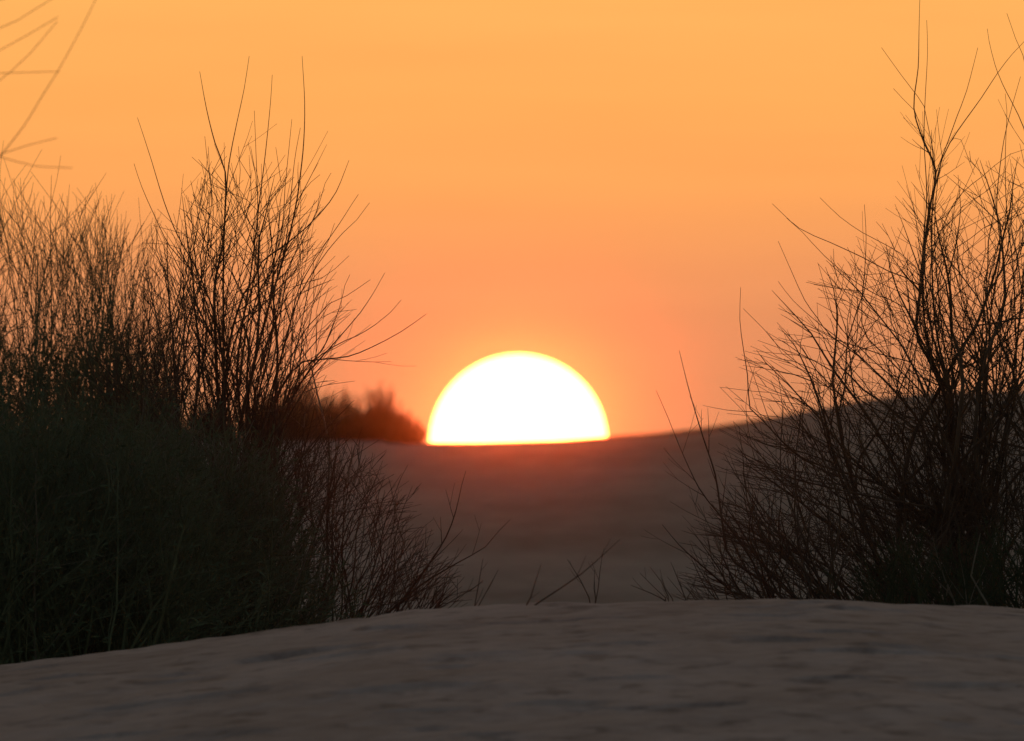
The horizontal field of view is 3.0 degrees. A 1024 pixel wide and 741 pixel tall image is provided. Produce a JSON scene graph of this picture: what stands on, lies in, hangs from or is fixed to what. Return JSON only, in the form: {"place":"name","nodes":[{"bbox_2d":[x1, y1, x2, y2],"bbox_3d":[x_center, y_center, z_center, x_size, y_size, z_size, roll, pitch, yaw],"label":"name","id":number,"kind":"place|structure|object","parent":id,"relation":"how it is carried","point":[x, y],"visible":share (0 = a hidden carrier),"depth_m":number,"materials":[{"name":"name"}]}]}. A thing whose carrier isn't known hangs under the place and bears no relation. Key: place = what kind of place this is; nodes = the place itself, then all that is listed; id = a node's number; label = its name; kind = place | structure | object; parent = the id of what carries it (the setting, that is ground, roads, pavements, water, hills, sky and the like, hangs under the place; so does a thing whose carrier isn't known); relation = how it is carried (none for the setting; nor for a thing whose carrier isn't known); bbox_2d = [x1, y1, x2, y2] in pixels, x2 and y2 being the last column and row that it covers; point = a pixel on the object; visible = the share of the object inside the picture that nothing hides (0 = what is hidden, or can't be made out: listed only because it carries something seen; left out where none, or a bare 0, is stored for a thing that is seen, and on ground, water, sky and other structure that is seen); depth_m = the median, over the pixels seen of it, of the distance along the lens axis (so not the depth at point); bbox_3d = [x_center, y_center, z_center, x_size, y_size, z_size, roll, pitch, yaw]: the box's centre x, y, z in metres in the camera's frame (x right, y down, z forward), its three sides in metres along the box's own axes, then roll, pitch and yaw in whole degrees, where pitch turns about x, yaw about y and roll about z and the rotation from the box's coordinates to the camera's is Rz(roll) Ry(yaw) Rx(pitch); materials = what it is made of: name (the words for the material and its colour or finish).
{"place":"outdoors","nodes":[
{"label":"outdoors","id":0,"kind":"place"},
{"bbox_2d":[0,599,1023,740],"bbox_3d":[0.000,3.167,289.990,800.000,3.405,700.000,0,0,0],"label":"ground","id":1,"kind":"structure","parent":0,"point":[771,670],"depth_m":44.10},
{"bbox_2d":[0,0,153,271],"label":"bush","id":2,"kind":"object","parent":1,"relation":"on","point":[31,114],"visible":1,"depth_m":43.00,"materials":[{"name":"brown plant"}]},
{"bbox_2d":[0,141,202,659],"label":"bush","id":3,"kind":"object","parent":1,"relation":"on","point":[41,369],"visible":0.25,"depth_m":68.64,"materials":[{"name":"brown plant"}]},
{"bbox_2d":[0,347,342,664],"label":"bush","id":4,"kind":"object","parent":1,"relation":"on","point":[29,597],"visible":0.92,"depth_m":56.02,"materials":[{"name":"green plant"}]},
{"bbox_2d":[0,381,373,657],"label":"bush","id":5,"kind":"object","parent":1,"relation":"on","point":[270,509],"visible":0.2,"depth_m":57.38,"materials":[{"name":"green plant"}]},
{"bbox_2d":[0,59,425,634],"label":"bush","id":6,"kind":"object","parent":1,"relation":"on","point":[237,407],"visible":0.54,"depth_m":59.96,"materials":[{"name":"brown plant"}]},
{"bbox_2d":[186,414,509,621],"bbox_3d":[-0.557,0.550,58.979,1.105,0.842,1.684,0,0,0],"label":"bush","id":7,"kind":"object","parent":1,"relation":"on","point":[407,596],"visible":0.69,"depth_m":58.98,"materials":[{"name":"brown plant"}]},
{"bbox_2d":[435,560,497,608],"bbox_3d":[-0.141,0.609,53.529,0.208,0.187,0.139,0,0,0],"label":"dry sprig","id":8,"kind":"object","parent":1,"relation":"on","point":[469,590],"visible":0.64,"depth_m":53.54,"materials":[{"name":"brown plant"}]},
{"bbox_2d":[526,538,619,604],"bbox_3d":[0.149,0.539,50.843,0.277,0.205,0.110,0,0,-39],"label":"dry sprig","id":9,"kind":"object","parent":1,"relation":"on","point":[566,583],"visible":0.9,"depth_m":50.84,"materials":[{"name":"brown plant"}]},
{"bbox_2d":[567,550,603,602],"bbox_3d":[0.224,0.630,55.992,0.057,0.243,0.224,0,0,21],"label":"dry sprig","id":10,"kind":"object","parent":1,"relation":"on","point":[594,581],"visible":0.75,"depth_m":56.02,"materials":[{"name":"brown plant"}]},
{"bbox_2d":[631,567,672,600],"bbox_3d":[0.423,0.677,56.998,0.128,0.209,0.197,0,0,-8],"label":"dry sprig","id":11,"kind":"object","parent":1,"relation":"on","point":[664,587],"visible":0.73,"depth_m":57.00,"materials":[{"name":"brown plant"}]},
{"bbox_2d":[671,563,698,600],"bbox_3d":[0.506,0.668,57.039,0.032,0.219,0.146,0,0,-30],"label":"dry sprig","id":12,"kind":"object","parent":1,"relation":"on","point":[681,586],"visible":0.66,"depth_m":57.04,"materials":[{"name":"brown plant"}]},
{"bbox_2d":[643,351,1023,604],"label":"bush","id":13,"kind":"object","parent":1,"relation":"on","point":[805,577],"visible":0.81,"depth_m":59.05,"materials":[{"name":"brown plant"}]},
{"bbox_2d":[668,2,1023,608],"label":"bush","id":14,"kind":"object","parent":1,"relation":"on","point":[955,437],"visible":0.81,"depth_m":59.92,"materials":[{"name":"brown plant"}]},
{"bbox_2d":[805,511,1023,608],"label":"bush","id":15,"kind":"object","parent":1,"relation":"on","point":[916,590],"visible":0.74,"depth_m":57.47,"materials":[{"name":"plant"}]},
{"bbox_2d":[970,533,988,605],"bbox_3d":[1.347,0.622,56.215,0.037,0.309,0.059,0,0,-30],"label":"dry sprig","id":16,"kind":"object","parent":1,"relation":"on","point":[983,597],"visible":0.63,"depth_m":56.23,"materials":[{"name":"brown plant"}]},
{"bbox_2d":[0,0,1023,441],"label":"sky","id":17,"kind":"structure","parent":0,"point":[593,189],"materials":[{"name":"orange"}]},
{"bbox_2d":[430,355,605,442],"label":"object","id":18,"kind":"object","parent":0,"point":[510,398],"visible":0.49,"depth_m":5980.85,"materials":[{"name":"white"}]},
{"bbox_2d":[21,391,1023,661],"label":"dune","id":19,"kind":"structure","parent":0,"point":[545,507],"depth_m":205.96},
{"bbox_2d":[181,399,244,437],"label":"crest scrub","id":20,"kind":"object","parent":19,"relation":"on","point":[206,419],"visible":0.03,"depth_m":219.31,"materials":[{"name":"brown plant"}]},
{"bbox_2d":[241,393,297,435],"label":"crest scrub","id":21,"kind":"object","parent":19,"relation":"on","point":[268,411],"visible":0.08,"depth_m":219.69,"materials":[{"name":"brown plant"}]},
{"bbox_2d":[276,370,341,440],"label":"crest scrub","id":22,"kind":"object","parent":19,"relation":"on","point":[318,410],"visible":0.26,"depth_m":218.59,"materials":[{"name":"brown plant"}]},
{"bbox_2d":[311,383,378,441],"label":"crest scrub","id":23,"kind":"object","parent":19,"relation":"on","point":[348,423],"visible":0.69,"depth_m":219.08,"materials":[{"name":"brown plant"}]},
{"bbox_2d":[349,379,407,440],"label":"crest scrub","id":24,"kind":"object","parent":19,"relation":"on","point":[380,412],"visible":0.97,"depth_m":219.63,"materials":[{"name":"brown plant"}]},
{"bbox_2d":[381,410,429,444],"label":"crest scrub","id":25,"kind":"object","parent":19,"relation":"on","point":[401,432],"visible":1,"depth_m":218.62,"materials":[{"name":"brown plant"}]},
{"bbox_2d":[568,409,816,439],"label":"dune","id":26,"kind":"structure","parent":0,"point":[704,429],"depth_m":298.99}
]}

